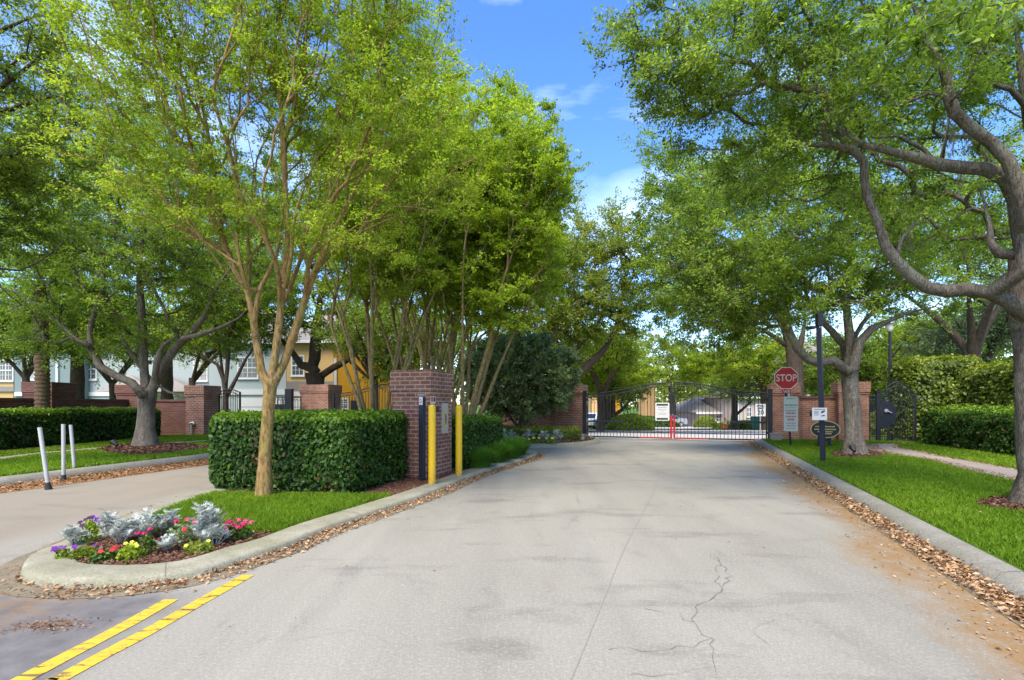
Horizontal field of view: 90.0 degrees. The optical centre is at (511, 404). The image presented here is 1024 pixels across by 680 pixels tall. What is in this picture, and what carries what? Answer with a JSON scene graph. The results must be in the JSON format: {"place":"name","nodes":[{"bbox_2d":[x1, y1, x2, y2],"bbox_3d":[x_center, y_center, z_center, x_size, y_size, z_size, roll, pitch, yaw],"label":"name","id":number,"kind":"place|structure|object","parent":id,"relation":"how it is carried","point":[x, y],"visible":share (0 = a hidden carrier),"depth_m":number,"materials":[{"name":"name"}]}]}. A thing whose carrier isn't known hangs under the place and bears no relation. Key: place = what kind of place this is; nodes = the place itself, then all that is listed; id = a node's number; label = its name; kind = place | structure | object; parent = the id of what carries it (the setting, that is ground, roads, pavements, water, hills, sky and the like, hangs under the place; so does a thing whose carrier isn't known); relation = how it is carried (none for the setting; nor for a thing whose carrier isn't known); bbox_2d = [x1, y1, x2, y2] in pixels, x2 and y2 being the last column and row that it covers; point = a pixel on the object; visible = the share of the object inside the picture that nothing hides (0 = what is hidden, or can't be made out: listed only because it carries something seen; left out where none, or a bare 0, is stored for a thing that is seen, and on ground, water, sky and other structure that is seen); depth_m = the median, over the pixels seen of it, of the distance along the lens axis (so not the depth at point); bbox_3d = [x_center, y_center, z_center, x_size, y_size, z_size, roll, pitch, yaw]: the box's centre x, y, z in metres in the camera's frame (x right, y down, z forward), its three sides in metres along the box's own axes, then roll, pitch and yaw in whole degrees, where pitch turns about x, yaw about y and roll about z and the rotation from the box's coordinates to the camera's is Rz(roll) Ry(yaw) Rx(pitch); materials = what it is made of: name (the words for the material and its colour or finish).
{"place":"outdoors","nodes":[
{"label":"outdoors","id":0,"kind":"place"},
{"bbox_2d":[0,438,1023,679],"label":"road","id":1,"kind":"structure","parent":0,"point":[822,593],"depth_m":3.80,"materials":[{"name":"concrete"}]},
{"bbox_2d":[21,382,77,408],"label":"brick pillar","id":2,"kind":"structure","parent":1,"relation":"on","point":[63,394],"depth_m":18.07,"materials":[{"name":"brown brick"}]},
{"bbox_2d":[11,599,177,679],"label":"yellow road line","id":3,"kind":"object","parent":1,"relation":"on","point":[42,668],"visible":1,"depth_m":3.04,"materials":[{"name":"paint"}]},
{"bbox_2d":[76,399,128,407],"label":"brick wall","id":4,"kind":"structure","parent":1,"relation":"on","point":[98,403],"depth_m":20.27,"materials":[{"name":"brown brick"}]},
{"bbox_2d":[0,460,207,492],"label":"leaf stain","id":5,"kind":"object","parent":1,"relation":"on","point":[65,483],"visible":0.19,"depth_m":9.64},
{"bbox_2d":[0,453,208,485],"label":"verge kerb","id":6,"kind":"structure","parent":1,"relation":"on","point":[8,480],"depth_m":10.62,"materials":[{"name":"concrete"}]},
{"bbox_2d":[0,458,208,491],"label":"verge leaves","id":7,"kind":"object","parent":1,"relation":"on","point":[99,474],"visible":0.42,"depth_m":10.21,"materials":[{"name":"brown plant"}]},
{"bbox_2d":[46,575,252,679],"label":"yellow road line","id":8,"kind":"object","parent":1,"relation":"on","point":[76,669],"visible":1,"depth_m":3.16,"materials":[{"name":"paint"}]},
{"bbox_2d":[156,399,185,434],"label":"brick wall","id":9,"kind":"structure","parent":1,"relation":"on","point":[173,416],"depth_m":21.99,"materials":[{"name":"brown brick"}]},
{"bbox_2d":[184,385,220,434],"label":"brick pillar","id":10,"kind":"structure","parent":1,"relation":"on","point":[202,408],"depth_m":21.52,"materials":[{"name":"brown brick"}]},
{"bbox_2d":[0,453,541,597],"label":"island gutter","id":11,"kind":"object","parent":1,"relation":"on","point":[8,574],"visible":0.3,"depth_m":4.16,"materials":[{"name":"concrete"}]},
{"bbox_2d":[0,453,544,598],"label":"island edge leaves","id":12,"kind":"object","parent":1,"relation":"on","point":[336,528],"visible":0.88,"depth_m":4.78,"materials":[{"name":"brown plant"}]},
{"bbox_2d":[20,450,536,588],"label":"island kerb","id":13,"kind":"structure","parent":1,"relation":"on","point":[43,567],"depth_m":4.51,"materials":[{"name":"concrete"}]},
{"bbox_2d":[428,404,435,484],"bbox_3d":[-1.342,0.679,8.589,0.150,1.362,0.150,0,0,0],"label":"bollard","id":14,"kind":"object","parent":13,"relation":"on","point":[431,444],"visible":0.86,"depth_m":8.54,"materials":[{"name":"metal"}]},
{"bbox_2d":[455,404,462,475],"bbox_3d":[-0.995,0.679,9.586,0.150,1.362,0.150,0,0,0],"label":"bollard","id":15,"kind":"object","parent":13,"relation":"on","point":[458,439],"visible":0.91,"depth_m":9.54,"materials":[{"name":"metal"}]},
{"bbox_2d":[299,384,341,409],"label":"brick pillar","id":16,"kind":"structure","parent":1,"relation":"on","point":[314,397],"depth_m":25.98,"materials":[{"name":"brown brick"}]},
{"bbox_2d":[528,435,600,447],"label":"planting kerb","id":17,"kind":"structure","parent":1,"relation":"on","point":[595,440],"depth_m":17.13,"materials":[{"name":"concrete"}]},
{"bbox_2d":[405,69,587,408],"bbox_3d":[-0.972,-4.784,17.016,6.446,12.294,5.914,0,0,-35],"label":"crape myrtle","id":18,"kind":"object","parent":17,"relation":"on","point":[546,106],"visible":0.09,"depth_m":16.63,"materials":[{"name":"green plant"}]},
{"bbox_2d":[527,436,592,443],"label":"planting mulch","id":19,"kind":"object","parent":17,"relation":"in","point":[567,441],"visible":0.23,"depth_m":17.97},
{"bbox_2d":[453,323,588,426],"bbox_3d":[0.322,-1.001,20.015,5.285,4.601,4.978,0,0,0],"label":"round bush","id":20,"kind":"object","parent":19,"relation":"on","point":[525,388],"visible":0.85,"depth_m":18.83,"materials":[{"name":"green plant"}]},
{"bbox_2d":[503,425,581,439],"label":"hedge","id":21,"kind":"object","parent":19,"relation":"on","point":[570,433],"visible":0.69,"depth_m":18.60,"materials":[{"name":"green plant"}]},
{"bbox_2d":[583,391,587,434],"bbox_3d":[3.079,0.425,21.490,0.214,1.990,0.180,0,0,19],"label":"gate post","id":22,"kind":"object","parent":1,"relation":"on","point":[585,400],"visible":0.74,"depth_m":21.42,"materials":[{"name":"black metal"}]},
{"bbox_2d":[587,382,671,438],"bbox_3d":[4.749,0.233,20.875,3.397,2.265,0.112,0,0,19],"label":"gate leaf","id":23,"kind":"object","parent":22,"relation":"attached to","point":[623,432],"visible":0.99,"depth_m":20.87,"materials":[{"name":"black metal"}]},
{"bbox_2d":[743,442,1023,679],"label":"scattered leaves","id":24,"kind":"object","parent":1,"relation":"on","point":[1016,650],"visible":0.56,"depth_m":4.23,"materials":[{"name":"brown plant"}]},
{"bbox_2d":[748,440,1023,628],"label":"fallen leaves","id":25,"kind":"object","parent":1,"relation":"on","point":[957,569],"depth_m":4.73,"materials":[{"name":"brown plant"}]},
{"bbox_2d":[754,439,1023,600],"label":"kerb","id":26,"kind":"structure","parent":1,"relation":"on","point":[993,568],"depth_m":5.17,"materials":[{"name":"concrete"}]},
{"bbox_2d":[0,0,1023,405],"label":"sky","id":27,"kind":"structure","parent":0,"point":[536,39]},
{"bbox_2d":[588,431,765,440],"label":"road beyond gate","id":28,"kind":"structure","parent":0,"point":[727,434],"depth_m":23.96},
{"bbox_2d":[556,385,587,433],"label":"brick pillar","id":29,"kind":"structure","parent":28,"relation":"on","point":[573,416],"depth_m":21.66,"materials":[{"name":"brown brick"}]},
{"bbox_2d":[767,383,800,438],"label":"brick pillar","id":30,"kind":"structure","parent":28,"relation":"on","point":[777,411],"depth_m":19.07,"materials":[{"name":"brown brick"}]},
{"bbox_2d":[453,406,924,441],"bbox_3d":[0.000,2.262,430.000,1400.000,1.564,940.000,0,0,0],"label":"ground","id":31,"kind":"structure","parent":0,"point":[635,411],"depth_m":43.74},
{"bbox_2d":[0,321,13,397],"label":"townhouse","id":32,"kind":"structure","parent":31,"relation":"on","point":[6,380],"depth_m":39.94,"materials":[{"name":"beige paint"}]},
{"bbox_2d":[14,351,89,398],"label":"townhouse","id":33,"kind":"structure","parent":31,"relation":"on","point":[60,374],"depth_m":39.40,"materials":[{"name":"white"}]},
{"bbox_2d":[0,276,110,397],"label":"oak tree","id":34,"kind":"object","parent":31,"relation":"on","point":[25,374],"visible":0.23,"depth_m":23.75,"materials":[{"name":"green plant"}]},
{"bbox_2d":[8,268,159,398],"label":"oak tree","id":35,"kind":"object","parent":31,"relation":"on","point":[111,382],"visible":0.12,"depth_m":27.64,"materials":[{"name":"green plant"}]},
{"bbox_2d":[0,103,174,398],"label":"oak tree","id":36,"kind":"object","parent":31,"relation":"on","point":[77,374],"visible":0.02,"depth_m":26.82,"materials":[{"name":"green plant"}]},
{"bbox_2d":[7,44,266,398],"bbox_3d":[-20.888,-9.258,30.451,13.473,21.944,10.157,0,0,15],"label":"oak tree","id":37,"kind":"object","parent":31,"relation":"on","point":[167,383],"visible":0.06,"depth_m":29.59,"materials":[{"name":"green plant"}]},
{"bbox_2d":[89,314,290,411],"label":"townhouse","id":38,"kind":"structure","parent":31,"relation":"on","point":[248,385],"depth_m":40.20,"materials":[{"name":"white paint"}]},
{"bbox_2d":[95,272,317,384],"bbox_3d":[-15.834,-2.586,27.258,10.752,8.395,6.809,0,0,0],"label":"oak tree","id":39,"kind":"object","parent":31,"relation":"on","point":[194,378],"visible":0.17,"depth_m":26.68,"materials":[{"name":"green plant"}]},
{"bbox_2d":[146,228,303,426],"bbox_3d":[-14.072,-3.619,25.250,6.730,10.369,6.273,0,0,36],"label":"multi stemmed tree","id":40,"kind":"object","parent":31,"relation":"on","point":[228,329],"visible":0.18,"depth_m":25.02,"materials":[{"name":"green plant"}]},
{"bbox_2d":[193,145,419,389],"bbox_3d":[-11.082,-6.074,28.474,12.479,15.517,10.685,0,0,0],"label":"oak tree","id":41,"kind":"object","parent":31,"relation":"on","point":[314,376],"visible":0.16,"depth_m":28.10,"materials":[{"name":"green plant"}]},
{"bbox_2d":[283,315,339,409],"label":"townhouse","id":42,"kind":"structure","parent":31,"relation":"on","point":[295,377],"depth_m":39.70,"materials":[{"name":"beige paint"}]},
{"bbox_2d":[325,313,419,409],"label":"townhouse","id":43,"kind":"structure","parent":31,"relation":"on","point":[340,377],"depth_m":37.00,"materials":[{"name":"yellow paint"}]},
{"bbox_2d":[305,292,460,409],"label":"oak tree","id":44,"kind":"object","parent":31,"relation":"on","point":[358,338],"visible":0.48,"depth_m":25.09,"materials":[{"name":"green plant"}]},
{"bbox_2d":[290,173,507,401],"bbox_3d":[-6.318,-6.489,30.372,12.817,16.413,10.186,0,0,-20],"label":"oak tree","id":45,"kind":"object","parent":31,"relation":"on","point":[399,300],"visible":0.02,"depth_m":29.14,"materials":[{"name":"green plant"}]},
{"bbox_2d":[499,186,663,398],"bbox_3d":[3.318,-4.604,26.439,9.230,12.429,7.954,0,0,0],"label":"oak tree","id":46,"kind":"object","parent":31,"relation":"on","point":[572,317],"visible":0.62,"depth_m":25.53,"materials":[{"name":"green plant"}]},
{"bbox_2d":[558,315,652,430],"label":"oak tree","id":47,"kind":"object","parent":31,"relation":"on","point":[617,359],"visible":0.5,"depth_m":33.09,"materials":[{"name":"green plant"}]},
{"bbox_2d":[572,337,676,429],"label":"oak tree","id":48,"kind":"object","parent":31,"relation":"on","point":[633,378],"visible":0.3,"depth_m":38.14,"materials":[{"name":"green plant"}]},
{"bbox_2d":[589,363,668,418],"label":"oak tree","id":49,"kind":"object","parent":31,"relation":"on","point":[619,386],"visible":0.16,"depth_m":41.17,"materials":[{"name":"green plant"}]},
{"bbox_2d":[605,413,653,430],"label":"shrub","id":50,"kind":"object","parent":31,"relation":"on","point":[635,422],"visible":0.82,"depth_m":35.15,"materials":[{"name":"green plant"}]},
{"bbox_2d":[637,321,723,414],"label":"oak tree","id":51,"kind":"object","parent":31,"relation":"on","point":[668,360],"visible":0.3,"depth_m":58.69,"materials":[{"name":"green plant"}]},
{"bbox_2d":[676,397,721,426],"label":"house","id":52,"kind":"structure","parent":31,"relation":"on","point":[714,413],"depth_m":60.72,"materials":[{"name":"beige paint"}]},
{"bbox_2d":[617,123,840,395],"bbox_3d":[10.473,-5.913,24.924,10.877,14.925,7.633,0,0,0],"label":"oak tree","id":53,"kind":"object","parent":31,"relation":"on","point":[794,360],"visible":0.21,"depth_m":24.19,"materials":[{"name":"green plant"}]},
{"bbox_2d":[700,382,759,421],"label":"house","id":54,"kind":"structure","parent":31,"relation":"on","point":[747,412],"depth_m":55.87,"materials":[{"name":"beige paint"}]},
{"bbox_2d":[695,366,772,429],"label":"oak tree","id":55,"kind":"object","parent":31,"relation":"on","point":[742,387],"visible":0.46,"depth_m":43.09,"materials":[{"name":"green plant"}]},
{"bbox_2d":[659,327,812,429],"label":"oak tree","id":56,"kind":"object","parent":31,"relation":"on","point":[760,357],"visible":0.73,"depth_m":37.14,"materials":[{"name":"green plant"}]},
{"bbox_2d":[799,396,835,439],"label":"brick wall","id":57,"kind":"structure","parent":31,"relation":"on","point":[807,404],"depth_m":19.06,"materials":[{"name":"brown brick"}]},
{"bbox_2d":[803,324,918,411],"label":"oak tree","id":58,"kind":"object","parent":31,"relation":"on","point":[869,372],"visible":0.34,"depth_m":30.14,"materials":[{"name":"green plant"}]},
{"bbox_2d":[810,106,1023,358],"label":"oak tree","id":59,"kind":"object","parent":31,"relation":"on","point":[973,344],"visible":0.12,"depth_m":22.25,"materials":[{"name":"green plant"}]},
{"bbox_2d":[861,297,995,393],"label":"oak tree","id":60,"kind":"object","parent":31,"relation":"on","point":[883,339],"visible":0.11,"depth_m":32.71,"materials":[{"name":"green plant"}]},
{"bbox_2d":[887,353,984,440],"bbox_3d":[16.114,-0.262,19.415,3.009,3.273,2.108,0,0,12],"label":"tall hedge","id":61,"kind":"object","parent":31,"relation":"on","point":[929,381],"visible":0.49,"depth_m":18.86,"materials":[{"name":"green plant"}]},
{"bbox_2d":[892,268,1012,363],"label":"tree","id":62,"kind":"object","parent":31,"relation":"on","point":[1000,337],"visible":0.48,"depth_m":26.71,"materials":[{"name":"green plant"}]},
{"bbox_2d":[761,438,1023,570],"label":"lawn","id":63,"kind":"structure","parent":0,"point":[991,553],"depth_m":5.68,"materials":[{"name":"green plant"}]},
{"bbox_2d":[766,389,772,438],"bbox_3d":[9.648,0.425,19.190,0.214,1.990,0.180,0,0,19],"label":"gate post","id":64,"kind":"object","parent":63,"relation":"on","point":[769,410],"visible":0.85,"depth_m":19.12,"materials":[{"name":"black metal"}]},
{"bbox_2d":[673,382,766,439],"bbox_3d":[7.978,0.233,19.744,3.357,2.265,0.112,0,0,19],"label":"gate leaf","id":65,"kind":"object","parent":64,"relation":"attached to","point":[731,422],"visible":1,"depth_m":19.74,"materials":[{"name":"black metal"}]},
{"bbox_2d":[774,367,797,444],"bbox_3d":[8.424,0.080,15.758,0.677,2.447,0.130,0,0,12],"label":"stop sign","id":66,"kind":"object","parent":63,"relation":"on","point":[785,378],"visible":0.98,"depth_m":15.70,"materials":[{"name":"red metal"}]},
{"bbox_2d":[784,397,797,430],"bbox_3d":[8.533,0.294,15.672,0.394,1.064,0.011,0,0,12],"label":"notice board","id":67,"kind":"object","parent":66,"relation":"attached to","point":[790,413],"visible":1,"depth_m":15.67,"materials":[{"name":"white metal"}]},
{"bbox_2d":[806,313,825,461],"bbox_3d":[6.866,-0.377,11.543,0.434,3.359,0.178,0,0,-14],"label":"camera pole","id":68,"kind":"object","parent":63,"relation":"on","point":[818,321],"visible":0.99,"depth_m":11.52,"materials":[{"name":"black metal"}]},
{"bbox_2d":[831,382,870,439],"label":"brick pillar","id":69,"kind":"structure","parent":63,"relation":"on","point":[864,389],"depth_m":18.17,"materials":[{"name":"brown brick"}]},
{"bbox_2d":[875,391,880,440],"bbox_3d":[12.905,0.482,18.049,0.140,1.875,0.140,0,0,19],"label":"gate post","id":70,"kind":"object","parent":63,"relation":"on","point":[878,415],"visible":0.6,"depth_m":18.00,"materials":[{"name":"black metal"}]},
{"bbox_2d":[880,381,916,441],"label":"pedestrian gate","id":71,"kind":"structure","parent":70,"relation":"attached to","point":[888,414],"depth_m":17.86,"materials":[{"name":"black metal"}]},
{"bbox_2d":[832,439,1016,468],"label":"hedge side grass","id":72,"kind":"structure","parent":63,"relation":"on","point":[997,458],"depth_m":13.06,"materials":[{"name":"green plant"}]},
{"bbox_2d":[844,0,1023,75],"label":"oak tree","id":73,"kind":"object","parent":63,"relation":"on","point":[912,37],"visible":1,"depth_m":3.85,"materials":[{"name":"green plant"}]},
{"bbox_2d":[919,401,1014,455],"bbox_3d":[13.311,0.637,13.623,1.876,1.441,7.232,0,0,16],"label":"hedge","id":74,"kind":"object","parent":63,"relation":"on","point":[959,426],"visible":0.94,"depth_m":14.33,"materials":[{"name":"green plant"}]},
{"bbox_2d":[955,358,1013,420],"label":"tall hedge","id":75,"kind":"object","parent":63,"relation":"on","point":[985,383],"visible":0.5,"depth_m":15.60,"materials":[{"name":"green plant"}]},
{"label":"tree ring mulch","id":76,"kind":"structure","parent":63,"relation":"on","visible":0},
{"bbox_2d":[574,0,1023,503],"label":"oak tree","id":77,"kind":"object","parent":76,"relation":"on","point":[842,108],"visible":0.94,"depth_m":6.40,"materials":[{"name":"green plant"}]},
{"label":"tree ring mulch","id":78,"kind":"structure","parent":63,"relation":"on","visible":0},
{"bbox_2d":[627,99,1012,453],"bbox_3d":[7.818,-3.350,13.650,9.223,9.355,7.644,0,0,0],"label":"oak tree","id":79,"kind":"object","parent":78,"relation":"on","point":[779,278],"visible":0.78,"depth_m":13.00,"materials":[{"name":"green plant"}]},
{"bbox_2d":[867,443,1016,480],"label":"pavement","id":80,"kind":"structure","parent":0,"point":[1008,472],"depth_m":11.59,"materials":[{"name":"concrete"}]},
{"bbox_2d":[866,441,1016,481],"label":"path leaves","id":81,"kind":"object","parent":80,"relation":"on","point":[942,460],"visible":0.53,"depth_m":11.93,"materials":[{"name":"brown plant"}]},
{"label":"verge lawn","id":82,"kind":"structure","parent":0,"visible":0},
{"bbox_2d":[0,0,162,271],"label":"oak tree","id":83,"kind":"object","parent":82,"relation":"on","point":[15,170],"visible":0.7,"depth_m":10.00,"materials":[{"name":"green plant"}]},
{"bbox_2d":[0,434,223,476],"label":"verge grass","id":84,"kind":"structure","parent":82,"relation":"on","point":[23,464],"depth_m":12.51,"materials":[{"name":"green plant"}]},
{"bbox_2d":[97,442,208,453],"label":"tree bed mulch","id":85,"kind":"object","parent":82,"relation":"on","point":[154,449],"visible":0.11,"depth_m":14.68,"materials":[{"name":"brown wood"}]},
{"bbox_2d":[0,77,318,446],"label":"oak tree","id":86,"kind":"object","parent":85,"relation":"on","point":[147,388],"visible":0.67,"depth_m":15.56,"materials":[{"name":"green plant"}]},
{"label":"verge mulch","id":87,"kind":"structure","parent":82,"relation":"on","visible":0},
{"bbox_2d":[0,248,118,407],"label":"palm tree","id":88,"kind":"object","parent":87,"relation":"on","point":[42,391],"visible":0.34,"depth_m":16.86,"materials":[{"name":"brown plant"}]},
{"bbox_2d":[0,406,161,449],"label":"clipped hedge","id":89,"kind":"object","parent":87,"relation":"on","point":[19,426],"visible":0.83,"depth_m":16.39,"materials":[{"name":"green plant"}]},
{"label":"island lawn","id":90,"kind":"structure","parent":0,"visible":0},
{"bbox_2d":[76,530,274,564],"bbox_3d":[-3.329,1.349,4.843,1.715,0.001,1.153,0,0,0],"label":"flower bed mulch","id":91,"kind":"object","parent":90,"relation":"on","point":[158,554],"visible":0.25,"depth_m":4.79,"materials":[{"name":"brown wood"}]},
{"bbox_2d":[77,515,102,542],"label":"flowering plant","id":92,"kind":"object","parent":91,"relation":"on","point":[90,524],"visible":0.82,"depth_m":5.01,"materials":[{"name":"green plant"}]},
{"bbox_2d":[97,518,139,542],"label":"silver leaf plant","id":93,"kind":"object","parent":91,"relation":"on","point":[122,529],"visible":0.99,"depth_m":4.95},
{"bbox_2d":[126,507,164,536],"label":"silver leaf plant","id":94,"kind":"object","parent":91,"relation":"on","point":[145,522],"visible":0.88,"depth_m":5.12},
{"bbox_2d":[183,501,231,542],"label":"silver leaf plant","id":95,"kind":"object","parent":91,"relation":"on","point":[206,515],"visible":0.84,"depth_m":4.97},
{"bbox_2d":[196,522,232,545],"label":"silver leaf plant","id":96,"kind":"object","parent":91,"relation":"on","point":[212,532],"visible":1,"depth_m":4.86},
{"bbox_2d":[221,518,254,541],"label":"flowering plant","id":97,"kind":"object","parent":91,"relation":"on","point":[237,528],"visible":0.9,"depth_m":5.07,"materials":[{"name":"pink plant"}]},
{"bbox_2d":[2,0,499,496],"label":"crape myrtle","id":98,"kind":"object","parent":90,"relation":"on","point":[368,40],"visible":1,"depth_m":6.83,"materials":[{"name":"green plant"}]},
{"bbox_2d":[137,489,392,532],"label":"island grass","id":99,"kind":"structure","parent":90,"relation":"on","point":[278,511],"depth_m":6.55,"materials":[{"name":"green plant"}]},
{"bbox_2d":[228,468,469,494],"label":"hedge bed mulch","id":100,"kind":"object","parent":90,"relation":"on","point":[384,486],"visible":0.02,"depth_m":8.51,"materials":[{"name":"brown wood"}]},
{"bbox_2d":[207,407,409,493],"bbox_3d":[-3.316,0.717,9.086,2.732,1.333,2.847,0,0,13],"label":"clipped hedge","id":101,"kind":"object","parent":100,"relation":"on","point":[334,450],"visible":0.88,"depth_m":7.90,"materials":[{"name":"green plant"}]},
{"bbox_2d":[259,59,485,409],"bbox_3d":[-2.837,-3.055,11.507,4.656,8.864,4.690,0,0,-41],"label":"crape myrtle","id":102,"kind":"object","parent":100,"relation":"on","point":[371,282],"visible":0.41,"depth_m":11.05,"materials":[{"name":"green plant"}]},
{"bbox_2d":[390,369,453,477],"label":"brick pillar","id":103,"kind":"structure","parent":100,"relation":"on","point":[407,387],"depth_m":9.48,"materials":[{"name":"brick"}]},
{"bbox_2d":[418,394,438,479],"bbox_3d":[-1.477,0.578,9.058,0.378,1.505,0.125,0,0,19],"label":"card reader post","id":104,"kind":"object","parent":100,"relation":"on","point":[423,409],"visible":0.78,"depth_m":9.06,"materials":[{"name":"metal"}]},
{"bbox_2d":[334,37,536,371],"bbox_3d":[-1.939,-4.062,14.146,5.658,10.850,5.453,0,0,0],"label":"crape myrtle","id":105,"kind":"object","parent":100,"relation":"on","point":[494,80],"visible":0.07,"depth_m":13.42,"materials":[{"name":"green plant"}]},
{"bbox_2d":[452,414,503,468],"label":"clipped hedge","id":106,"kind":"object","parent":100,"relation":"on","point":[480,430],"visible":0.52,"depth_m":11.03,"materials":[{"name":"green plant"}]},
{"bbox_2d":[462,445,501,467],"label":"ornamental grass","id":107,"kind":"object","parent":100,"relation":"on","point":[483,457],"depth_m":10.72,"materials":[{"name":"green plant"}]},
{"bbox_2d":[395,80,594,414],"bbox_3d":[-0.342,-3.032,12.489,4.562,8.803,4.273,0,0,23],"label":"crape myrtle","id":108,"kind":"object","parent":100,"relation":"on","point":[497,288],"visible":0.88,"depth_m":11.86,"materials":[{"name":"green plant"}]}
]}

